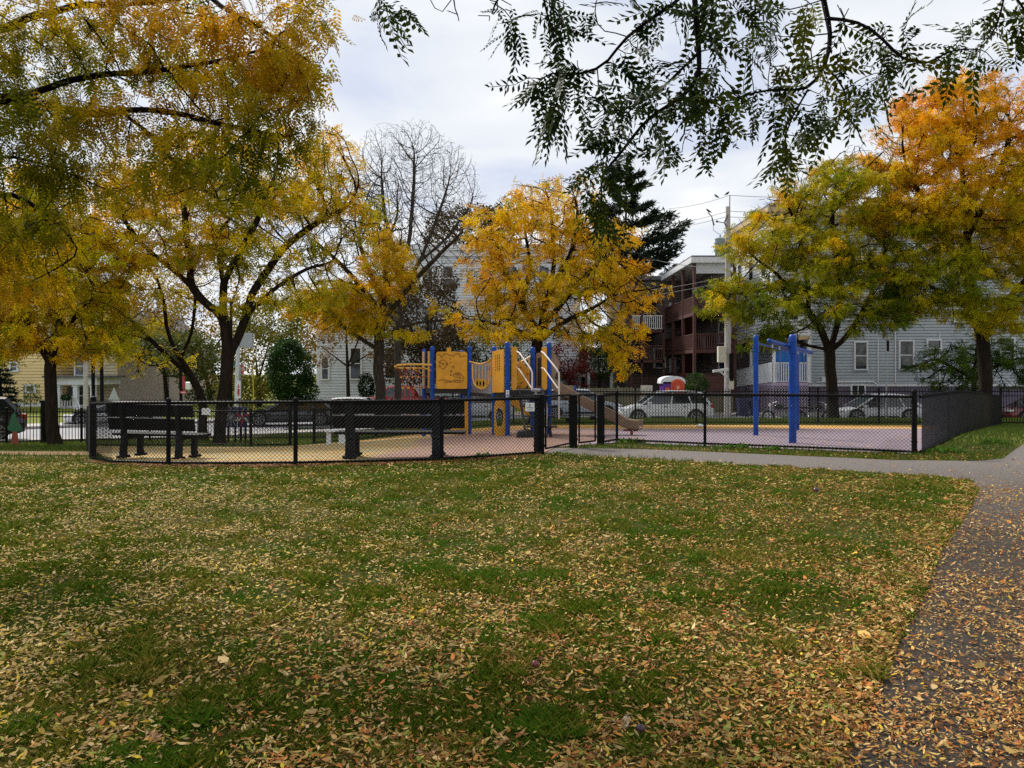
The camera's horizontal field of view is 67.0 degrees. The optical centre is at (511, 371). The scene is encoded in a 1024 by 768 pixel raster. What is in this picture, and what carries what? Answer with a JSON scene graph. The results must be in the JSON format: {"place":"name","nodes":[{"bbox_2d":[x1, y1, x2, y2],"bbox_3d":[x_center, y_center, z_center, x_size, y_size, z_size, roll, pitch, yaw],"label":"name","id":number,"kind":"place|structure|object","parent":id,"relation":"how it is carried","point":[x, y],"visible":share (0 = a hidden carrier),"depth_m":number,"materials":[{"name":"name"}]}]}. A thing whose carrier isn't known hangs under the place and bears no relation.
{"place":"outdoors","nodes":[
{"label":"outdoors","id":0,"kind":"place"},
{"bbox_2d":[0,451,88,454],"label":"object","id":1,"kind":"structure","parent":0,"point":[44,452],"depth_m":18.36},
{"bbox_2d":[0,249,125,406],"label":"yellow house","id":2,"kind":"structure","parent":0,"point":[32,371],"depth_m":57.95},
{"bbox_2d":[179,362,191,404],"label":"banner pole","id":3,"kind":"object","parent":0,"point":[183,384],"visible":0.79,"depth_m":49.94,"materials":[{"name":"black metal"}]},
{"bbox_2d":[0,428,386,442],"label":"pavement","id":4,"kind":"structure","parent":0,"point":[284,432],"depth_m":31.59,"materials":[{"name":"concrete"}]},
{"bbox_2d":[27,412,825,428],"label":"pavement","id":5,"kind":"structure","parent":0,"point":[68,425],"depth_m":38.50,"materials":[{"name":"concrete"}]},
{"bbox_2d":[8,416,938,438],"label":"road","id":6,"kind":"structure","parent":0,"point":[68,433],"depth_m":34.47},
{"bbox_2d":[0,397,25,438],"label":"parked car","id":7,"kind":"object","parent":6,"relation":"on","point":[6,402],"visible":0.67,"depth_m":28.06,"materials":[{"name":"black paint"}]},
{"bbox_2d":[63,401,160,423],"bbox_3d":[-19.784,2.067,38.300,4.300,1.158,2.140,0,0,-30],"label":"parked car","id":8,"kind":"object","parent":6,"relation":"on","point":[68,419],"visible":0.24,"depth_m":36.87,"materials":[{"name":"white paint"}]},
{"bbox_2d":[247,399,338,426],"bbox_3d":[-10.853,2.002,38.000,4.600,1.288,2.140,0,0,-14],"label":"parked car","id":9,"kind":"object","parent":6,"relation":"on","point":[323,405],"visible":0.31,"depth_m":37.30,"materials":[{"name":"paint"}]},
{"bbox_2d":[327,397,407,424],"bbox_3d":[-7.626,1.972,39.200,4.500,1.348,2.140,0,0,0],"label":"parked car","id":10,"kind":"object","parent":6,"relation":"on","point":[348,398],"visible":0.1,"depth_m":38.54,"materials":[{"name":"white paint"}]},
{"bbox_2d":[369,385,449,414],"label":"parked car","id":11,"kind":"object","parent":6,"relation":"on","point":[389,392],"visible":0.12,"depth_m":42.24,"materials":[{"name":"red paint"}]},
{"bbox_2d":[428,394,514,419],"bbox_3d":[-2.163,1.812,40.200,4.600,1.668,2.140,0,0,0],"label":"parked car","id":12,"kind":"object","parent":6,"relation":"on","point":[478,410],"visible":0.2,"depth_m":39.31,"materials":[{"name":"silver paint"}]},
{"bbox_2d":[544,389,620,417],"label":"parked car","id":13,"kind":"object","parent":6,"relation":"on","point":[563,405],"visible":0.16,"depth_m":42.93,"materials":[{"name":"blue paint"}]},
{"bbox_2d":[618,390,712,417],"bbox_3d":[7.802,1.812,39.600,4.700,1.668,2.140,0,0,0],"label":"parked car","id":14,"kind":"object","parent":6,"relation":"on","point":[646,405],"visible":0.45,"depth_m":38.75,"materials":[{"name":"silver paint"}]},
{"bbox_2d":[708,195,733,417],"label":"utility pole","id":15,"kind":"object","parent":6,"relation":"on","point":[725,355],"visible":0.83,"depth_m":43.82,"materials":[{"name":"grey wood"}]},
{"bbox_2d":[735,398,747,416],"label":"wheelie bin","id":16,"kind":"object","parent":6,"relation":"on","point":[737,407],"visible":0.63,"depth_m":44.52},
{"bbox_2d":[761,401,801,418],"bbox_3d":[13.904,2.103,39.800,2.119,1.134,0.738,0,0,0],"label":"motorcycle","id":17,"kind":"object","parent":6,"relation":"on","point":[785,413],"visible":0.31,"depth_m":39.69,"materials":[{"name":"metal"}]},
{"bbox_2d":[799,401,825,417],"bbox_3d":[15.473,2.103,39.600,2.119,1.134,0.738,0,0,0],"label":"motorcycle","id":18,"kind":"object","parent":6,"relation":"on","point":[823,413],"visible":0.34,"depth_m":39.49,"materials":[{"name":"metal"}]},
{"bbox_2d":[839,393,924,418],"bbox_3d":[18.714,1.892,39.800,4.300,1.508,2.140,0,0,0],"label":"parked car","id":19,"kind":"object","parent":6,"relation":"on","point":[875,400],"visible":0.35,"depth_m":38.99,"materials":[{"name":"silver paint"}]},
{"bbox_2d":[1002,397,1022,417],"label":"parked car","id":20,"kind":"object","parent":6,"relation":"on","point":[1012,411],"visible":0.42,"depth_m":39.19,"materials":[{"name":"red paint"}]},
{"bbox_2d":[0,375,1023,767],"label":"lawn","id":21,"kind":"structure","parent":0,"point":[388,615],"depth_m":5.51,"materials":[{"name":"plant"}]},
{"bbox_2d":[0,360,22,410],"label":"spruce tree","id":22,"kind":"object","parent":21,"relation":"on","point":[4,377],"visible":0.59,"depth_m":52.09,"materials":[{"name":"green plant"}]},
{"bbox_2d":[7,412,21,444],"bbox_3d":[-16.008,1.852,24.895,0.476,1.097,0.030,0,0,0],"label":"tree cutout","id":23,"kind":"object","parent":21,"relation":"on","point":[14,427],"visible":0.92,"depth_m":24.88,"materials":[{"name":"green wood"}]},
{"bbox_2d":[18,381,41,408],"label":"young tree","id":24,"kind":"object","parent":21,"relation":"on","point":[30,397],"visible":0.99,"depth_m":49.96,"materials":[{"name":"green plant"}]},
{"bbox_2d":[39,400,45,442],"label":"fence pier","id":25,"kind":"structure","parent":21,"relation":"on","point":[42,402],"depth_m":26.84,"materials":[{"name":"black metal"}]},
{"bbox_2d":[0,162,165,445],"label":"locust tree","id":26,"kind":"object","parent":21,"relation":"on","point":[20,331],"visible":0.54,"depth_m":24.52,"materials":[{"name":"yellow plant"}]},
{"bbox_2d":[83,327,87,409],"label":"wooden pole","id":27,"kind":"object","parent":21,"relation":"on","point":[85,387],"visible":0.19,"depth_m":41.90,"materials":[{"name":"grey wood"}]},
{"bbox_2d":[91,321,94,396],"bbox_3d":[-20.581,-0.550,38.000,0.217,5.821,0.162,0,0,0],"label":"street post","id":28,"kind":"object","parent":21,"relation":"on","point":[92,383],"visible":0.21,"depth_m":37.94,"materials":[{"name":"black metal"}]},
{"bbox_2d":[99,309,103,401],"bbox_3d":[-20.156,-0.550,38.000,0.217,5.821,0.162,0,0,0],"label":"street post","id":29,"kind":"object","parent":21,"relation":"on","point":[101,383],"visible":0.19,"depth_m":37.93,"materials":[{"name":"black metal"}]},
{"bbox_2d":[42,341,168,409],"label":"porch house","id":30,"kind":"structure","parent":21,"relation":"on","point":[149,385],"depth_m":58.02,"materials":[{"name":"white paint"}]},
{"bbox_2d":[68,234,224,439],"bbox_3d":[-13.343,-1.308,29.026,6.163,7.849,5.458,0,0,0],"label":"locust tree","id":31,"kind":"object","parent":21,"relation":"on","point":[183,365],"visible":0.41,"depth_m":28.91,"materials":[{"name":"yellow plant"}]},
{"bbox_2d":[0,407,326,443],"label":"iron fence","id":32,"kind":"object","parent":21,"relation":"on","point":[6,416],"visible":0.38,"depth_m":27.23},
{"bbox_2d":[111,310,219,400],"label":"tan house","id":33,"kind":"structure","parent":21,"relation":"on","point":[173,389],"depth_m":67.61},
{"bbox_2d":[111,325,221,400],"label":"deciduous tree","id":34,"kind":"object","parent":21,"relation":"on","point":[194,346],"visible":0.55,"depth_m":59.36,"materials":[{"name":"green plant"}]},
{"bbox_2d":[0,0,365,326],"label":"overhanging tree","id":35,"kind":"object","parent":21,"relation":"on","point":[285,68],"visible":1,"depth_m":6.70,"materials":[{"name":"yellow plant"}]},
{"bbox_2d":[96,405,291,446],"bbox_3d":[-9.857,1.703,23.601,6.731,1.383,0.296,0,0,9],"label":"chain link fence","id":36,"kind":"object","parent":21,"relation":"on","point":[289,418],"visible":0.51,"depth_m":23.38,"materials":[{"name":"metal"}]},
{"bbox_2d":[104,270,286,400],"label":"deciduous tree","id":37,"kind":"object","parent":21,"relation":"on","point":[185,313],"visible":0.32,"depth_m":64.96,"materials":[{"name":"yellow plant"}]},
{"bbox_2d":[229,301,234,406],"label":"street lamp","id":38,"kind":"object","parent":21,"relation":"on","point":[231,324],"visible":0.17,"depth_m":44.23,"materials":[{"name":"black metal"}]},
{"bbox_2d":[226,407,238,441],"bbox_3d":[-9.812,1.906,27.052,0.600,1.308,0.116,0,0,0],"label":"painted panel","id":39,"kind":"object","parent":21,"relation":"on","point":[233,415],"visible":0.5,"depth_m":27.00,"materials":[{"name":"black plastic"}]},
{"bbox_2d":[79,122,398,443],"bbox_3d":[-9.001,-3.196,26.174,10.168,11.351,8.324,0,0,0],"label":"locust tree","id":40,"kind":"object","parent":21,"relation":"on","point":[223,238],"visible":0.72,"depth_m":25.53,"materials":[{"name":"yellow plant"}]},
{"bbox_2d":[240,364,243,406],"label":"stop sign","id":41,"kind":"object","parent":21,"relation":"on","point":[241,369],"visible":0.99,"depth_m":44.08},
{"bbox_2d":[235,407,249,442],"bbox_3d":[-9.421,1.906,27.053,0.650,1.308,0.114,0,0,0],"label":"painted panel","id":42,"kind":"object","parent":21,"relation":"on","point":[241,425],"visible":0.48,"depth_m":27.00,"materials":[{"name":"multicoloured plastic"}]},
{"bbox_2d":[234,333,252,406],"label":"signal mast","id":43,"kind":"object","parent":21,"relation":"on","point":[246,341],"visible":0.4,"depth_m":44.95,"materials":[{"name":"grey metal"}]},
{"bbox_2d":[210,294,315,406],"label":"deciduous tree","id":44,"kind":"object","parent":21,"relation":"on","point":[261,387],"visible":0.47,"depth_m":56.95,"materials":[{"name":"green plant"}]},
{"bbox_2d":[263,337,320,404],"bbox_3d":[-10.787,0.492,37.997,2.680,4.316,2.770,0,0,0],"label":"dark shrub","id":45,"kind":"object","parent":21,"relation":"on","point":[298,385],"visible":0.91,"depth_m":37.42,"materials":[{"name":"green plant"}]},
{"bbox_2d":[85,395,539,466],"bbox_3d":[-7.827,1.427,17.040,16.940,2.022,5.082,0,0,36],"label":"chain link fence","id":46,"kind":"object","parent":21,"relation":"on","point":[91,426],"visible":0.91,"depth_m":12.93,"materials":[{"name":"metal"}]},
{"bbox_2d":[83,453,542,466],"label":"fallen leaves","id":47,"kind":"object","parent":21,"relation":"on","point":[306,464],"visible":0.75,"depth_m":12.77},
{"bbox_2d":[300,277,402,396],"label":"maple tree","id":48,"kind":"object","parent":21,"relation":"on","point":[348,361],"visible":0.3,"depth_m":48.92,"materials":[{"name":"yellow plant"}]},
{"bbox_2d":[357,372,375,396],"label":"round shrub","id":49,"kind":"object","parent":21,"relation":"on","point":[362,380],"visible":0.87,"depth_m":49.69,"materials":[{"name":"green plant"}]},
{"bbox_2d":[306,293,428,399],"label":"shingled house","id":50,"kind":"structure","parent":21,"relation":"on","point":[330,382],"depth_m":53.95,"materials":[{"name":"white"}]},
{"bbox_2d":[320,356,329,379],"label":"window","id":51,"kind":"structure","parent":50,"relation":"in","point":[324,373],"depth_m":53.88,"materials":[{"name":"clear glass"}]},
{"bbox_2d":[349,347,361,379],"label":"window","id":52,"kind":"structure","parent":50,"relation":"in","point":[355,370],"depth_m":53.89,"materials":[{"name":"grey glass"}]},
{"bbox_2d":[278,167,476,429],"bbox_3d":[-5.268,-2.769,30.996,7.729,10.633,5.849,0,0,0],"label":"locust tree","id":53,"kind":"object","parent":21,"relation":"on","point":[391,257],"visible":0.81,"depth_m":30.47,"materials":[{"name":"yellow plant"}]},
{"bbox_2d":[312,407,455,443],"bbox_3d":[-4.446,1.776,27.176,0.706,1.394,6.985,0,0,36],"label":"chain link fence","id":54,"kind":"object","parent":21,"relation":"on","point":[313,425],"visible":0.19,"depth_m":24.64,"materials":[{"name":"metal"}]},
{"bbox_2d":[340,119,488,414],"bbox_3d":[-4.668,-4.811,38.031,7.672,14.959,6.917,0,0,0],"label":"bare tree","id":55,"kind":"object","parent":21,"relation":"on","point":[397,380],"visible":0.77,"depth_m":37.84,"materials":[{"name":"grey plant"}]},
{"bbox_2d":[373,265,480,395],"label":"maple tree","id":56,"kind":"object","parent":21,"relation":"on","point":[443,338],"visible":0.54,"depth_m":45.05,"materials":[{"name":"brown plant"}]},
{"bbox_2d":[422,201,523,243],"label":"roof","id":57,"kind":"object","parent":21,"relation":"on","point":[461,211],"visible":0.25,"depth_m":72.09,"materials":[{"name":"grey"}]},
{"bbox_2d":[408,244,582,403],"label":"white house","id":58,"kind":"structure","parent":21,"relation":"on","point":[452,259],"depth_m":61.95,"materials":[{"name":"wood"}]},
{"bbox_2d":[442,266,453,289],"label":"window","id":59,"kind":"structure","parent":58,"relation":"in","point":[451,268],"depth_m":61.90,"materials":[{"name":"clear glass"}]},
{"bbox_2d":[449,332,545,401],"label":"maple tree","id":60,"kind":"object","parent":21,"relation":"on","point":[515,343],"visible":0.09,"depth_m":46.90,"materials":[{"name":"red plant"}]},
{"bbox_2d":[0,447,1023,767],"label":"fallen leaves","id":61,"kind":"object","parent":21,"relation":"on","point":[806,701],"visible":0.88,"depth_m":4.27,"materials":[{"name":"plant"}]},
{"bbox_2d":[0,417,1023,465],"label":"grass","id":62,"kind":"structure","parent":21,"relation":"on","point":[985,433],"depth_m":19.51,"materials":[{"name":"plant"}]},
{"bbox_2d":[533,394,544,454],"bbox_3d":[0.500,1.035,14.300,0.236,1.237,0.236,0,0,0],"label":"gate post","id":63,"kind":"object","parent":21,"relation":"on","point":[541,425],"visible":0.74,"depth_m":14.21,"materials":[{"name":"black metal"}]},
{"bbox_2d":[442,167,673,423],"bbox_3d":[1.703,-2.816,29.893,8.684,9.830,7.274,0,0,0],"label":"locust tree","id":64,"kind":"object","parent":21,"relation":"on","point":[569,271],"visible":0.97,"depth_m":28.74,"materials":[{"name":"yellow plant"}]},
{"bbox_2d":[569,394,577,447],"bbox_3d":[1.250,1.063,15.750,0.186,1.197,0.186,0,0,0],"label":"gate post","id":65,"kind":"object","parent":21,"relation":"on","point":[574,421],"visible":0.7,"depth_m":15.68,"materials":[{"name":"black metal"}]},
{"bbox_2d":[545,394,570,449],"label":"gate","id":66,"kind":"structure","parent":65,"relation":"attached to","point":[568,418],"depth_m":15.02,"materials":[{"name":"black metal"}]},
{"bbox_2d":[552,342,596,388],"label":"red shrub","id":67,"kind":"object","parent":21,"relation":"on","point":[575,368],"visible":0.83,"depth_m":53.19,"materials":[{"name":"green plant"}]},
{"bbox_2d":[596,394,604,445],"bbox_3d":[1.880,1.077,16.400,0.186,1.187,0.186,0,0,0],"label":"gate post","id":68,"kind":"object","parent":21,"relation":"on","point":[600,418],"visible":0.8,"depth_m":16.32,"materials":[{"name":"black metal"}]},
{"bbox_2d":[578,393,595,443],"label":"gate","id":69,"kind":"structure","parent":68,"relation":"attached to","point":[593,417],"depth_m":16.07,"materials":[{"name":"black metal"}]},
{"bbox_2d":[576,319,630,387],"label":"deciduous tree","id":70,"kind":"object","parent":21,"relation":"on","point":[603,369],"visible":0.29,"depth_m":55.55,"materials":[{"name":"red plant"}]},
{"bbox_2d":[578,386,640,404],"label":"wooden fence","id":71,"kind":"object","parent":21,"relation":"on","point":[611,389],"visible":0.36,"depth_m":48.00,"materials":[{"name":"brown wood"}]},
{"bbox_2d":[562,165,694,292],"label":"pine tree","id":72,"kind":"object","parent":21,"relation":"on","point":[654,237],"visible":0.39,"depth_m":62.24,"materials":[{"name":"green plant"}]},
{"bbox_2d":[657,376,684,390],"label":"portable toilet","id":73,"kind":"object","parent":21,"relation":"on","point":[673,382],"visible":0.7,"depth_m":45.00,"materials":[{"name":"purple plastic"}]},
{"bbox_2d":[671,379,684,389],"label":"door","id":74,"kind":"structure","parent":73,"relation":"in","point":[677,384],"depth_m":44.92,"materials":[{"name":"orange plastic"}]},
{"bbox_2d":[330,388,1023,437],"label":"iron fence","id":75,"kind":"object","parent":21,"relation":"on","point":[1000,391],"visible":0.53,"depth_m":29.89,"materials":[{"name":"metal"}]},
{"bbox_2d":[606,255,749,411],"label":"deck house","id":76,"kind":"structure","parent":21,"relation":"on","point":[679,329],"depth_m":56.00,"materials":[{"name":"brown"}]},
{"bbox_2d":[653,348,665,367],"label":"window","id":77,"kind":"structure","parent":76,"relation":"in","point":[655,365],"depth_m":59.89,"materials":[{"name":"clear glass"}]},
{"bbox_2d":[669,358,680,372],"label":"window","id":78,"kind":"structure","parent":76,"relation":"in","point":[677,360],"depth_m":59.89,"materials":[{"name":"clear glass"}]},
{"bbox_2d":[718,320,732,343],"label":"window","id":79,"kind":"structure","parent":76,"relation":"in","point":[720,325],"depth_m":53.89,"materials":[{"name":"clear glass"}]},
{"bbox_2d":[369,0,1023,291],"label":"overhanging tree","id":80,"kind":"object","parent":21,"relation":"on","point":[696,100],"visible":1,"depth_m":3.60,"materials":[{"name":"green plant"}]},
{"bbox_2d":[684,372,709,392],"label":"green shrub","id":81,"kind":"object","parent":21,"relation":"on","point":[692,380],"visible":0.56,"depth_m":46.13,"materials":[{"name":"green plant"}]},
{"bbox_2d":[697,376,731,393],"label":"wooden fence","id":82,"kind":"object","parent":21,"relation":"on","point":[714,382],"visible":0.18,"depth_m":48.50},
{"bbox_2d":[706,396,732,412],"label":"wooden fence","id":83,"kind":"object","parent":21,"relation":"on","point":[711,398],"visible":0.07,"depth_m":46.90,"materials":[{"name":"brown wood"}]},
{"bbox_2d":[717,442,752,449],"bbox_3d":[4.430,1.497,15.393,0.690,0.166,0.436,0,0,22],"label":"weed clump","id":84,"kind":"object","parent":21,"relation":"on","point":[742,445],"visible":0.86,"depth_m":15.34,"materials":[{"name":"green plant"}]},
{"bbox_2d":[603,389,917,453],"bbox_3d":[4.819,1.003,15.666,5.993,1.356,0.737,0,0,23],"label":"chain link fence","id":85,"kind":"object","parent":21,"relation":"on","point":[913,416],"visible":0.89,"depth_m":15.37,"materials":[{"name":"metal"}]},
{"bbox_2d":[690,145,944,417],"bbox_3d":[13.150,-3.812,33.740,10.817,12.094,7.666,0,0,0],"label":"locust tree","id":86,"kind":"object","parent":21,"relation":"on","point":[842,268],"visible":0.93,"depth_m":32.72,"materials":[{"name":"green plant"}]},
{"bbox_2d":[723,203,1023,413],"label":"grey house","id":87,"kind":"structure","parent":21,"relation":"on","point":[860,364],"depth_m":46.95,"materials":[{"name":"grey siding"},{"name":"white painted trim"},{"name":"dark window glass"}]},
{"bbox_2d":[738,254,764,325],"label":"side window panes","id":88,"kind":"structure","parent":87,"relation":"in","point":[750,274],"depth_m":50.04,"materials":[{"name":"grey glass"}]},
{"bbox_2d":[776,350,806,380],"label":"tarp","id":89,"kind":"object","parent":87,"relation":"hanging from","point":[784,357],"visible":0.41,"depth_m":46.31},
{"bbox_2d":[850,384,865,394],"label":"window","id":90,"kind":"structure","parent":87,"relation":"in","point":[852,386],"depth_m":46.94,"materials":[{"name":"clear glass"}]},
{"bbox_2d":[853,341,868,369],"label":"window","id":91,"kind":"structure","parent":87,"relation":"in","point":[860,348],"depth_m":46.89,"materials":[{"name":"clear glass"}]},
{"bbox_2d":[898,340,914,369],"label":"window","id":92,"kind":"structure","parent":87,"relation":"in","point":[906,348],"depth_m":46.89,"materials":[{"name":"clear glass"}]},
{"bbox_2d":[925,339,942,348],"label":"window","id":93,"kind":"structure","parent":87,"relation":"in","point":[933,342],"depth_m":46.90,"materials":[{"name":"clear glass"}]},
{"bbox_2d":[846,66,1023,393],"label":"locust tree","id":94,"kind":"object","parent":21,"relation":"on","point":[967,259],"visible":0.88,"depth_m":31.71,"materials":[{"name":"orange plant"}]},
{"bbox_2d":[926,445,967,453],"bbox_3d":[8.192,1.479,14.617,0.819,0.172,0.534,0,0,0],"label":"weed clump","id":95,"kind":"object","parent":21,"relation":"on","point":[941,448],"visible":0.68,"depth_m":14.52,"materials":[{"name":"green plant"}]},
{"bbox_2d":[919,390,1000,453],"bbox_3d":[13.109,1.285,21.913,0.086,1.757,19.080,0,0,36],"label":"chain link fence","id":96,"kind":"object","parent":21,"relation":"on","point":[963,411],"visible":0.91,"depth_m":18.06,"materials":[{"name":"metal"}]},
{"bbox_2d":[898,331,1023,393],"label":"tree","id":97,"kind":"object","parent":21,"relation":"on","point":[1005,363],"visible":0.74,"depth_m":40.63,"materials":[{"name":"green plant"}]},
{"bbox_2d":[976,438,1009,444],"bbox_3d":[10.409,1.513,16.695,0.726,0.148,0.427,0,0,0],"label":"weed clump","id":98,"kind":"object","parent":21,"relation":"on","point":[986,441],"visible":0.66,"depth_m":16.63,"materials":[{"name":"green plant"}]},
{"bbox_2d":[0,0,1023,374],"label":"sky","id":99,"kind":"structure","parent":0,"point":[447,76],"materials":[{"name":"white"}]},
{"bbox_2d":[96,425,938,463],"bbox_3d":[2.600,1.919,21.075,31.200,0.770,16.450,0,0,0],"label":"playground surface","id":100,"kind":"object","parent":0,"point":[400,453],"visible":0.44,"depth_m":18.09,"materials":[{"name":"rubber"}]},
{"bbox_2d":[106,404,210,458],"bbox_3d":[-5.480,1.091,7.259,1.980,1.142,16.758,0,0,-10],"label":"park bench","id":101,"kind":"object","parent":100,"relation":"on","point":[184,423],"visible":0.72,"depth_m":14.67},
{"bbox_2d":[325,429,345,444],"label":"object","id":102,"kind":"object","parent":100,"relation":"on","point":[328,434],"visible":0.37,"depth_m":21.45,"materials":[{"name":"paint"}]},
{"bbox_2d":[332,402,465,458],"bbox_3d":[-2.044,1.050,14.185,2.380,1.039,0.710,0,0,0],"label":"park bench","id":103,"kind":"object","parent":100,"relation":"on","point":[358,409],"visible":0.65,"depth_m":13.93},
{"bbox_2d":[109,424,919,460],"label":"fallen leaves","id":104,"kind":"object","parent":100,"relation":"on","point":[509,443],"visible":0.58,"depth_m":18.84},
{"bbox_2d":[394,342,642,437],"bbox_3d":[-0.262,0.675,20.770,7.365,2.850,2.804,0,0,41],"label":"play structure","id":105,"kind":"object","parent":100,"relation":"on","point":[461,374],"visible":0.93,"depth_m":20.70,"materials":[{"name":"blue paint"}]},
{"bbox_2d":[753,335,799,434],"bbox_3d":[7.311,0.485,21.197,0.144,2.782,4.861,0,0,32],"label":"swing frame","id":106,"kind":"object","parent":100,"relation":"on","point":[755,363],"visible":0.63,"depth_m":19.16,"materials":[{"name":"blue paint"}]},
{"bbox_2d":[767,334,812,442],"bbox_3d":[6.492,0.435,17.593,0.281,2.484,5.431,0,0,29],"label":"swing frame","id":107,"kind":"object","parent":100,"relation":"on","point":[794,350],"visible":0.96,"depth_m":16.73,"materials":[{"name":"blue paint"}]},
{"bbox_2d":[581,347,612,392],"bbox_3d":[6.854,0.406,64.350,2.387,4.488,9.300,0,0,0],"label":"white porch house","id":108,"kind":"structure","parent":0,"point":[606,383],"depth_m":61.95,"materials":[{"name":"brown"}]},
{"bbox_2d":[544,444,1023,767],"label":"path","id":109,"kind":"structure","parent":0,"point":[935,467],"depth_m":4.81,"materials":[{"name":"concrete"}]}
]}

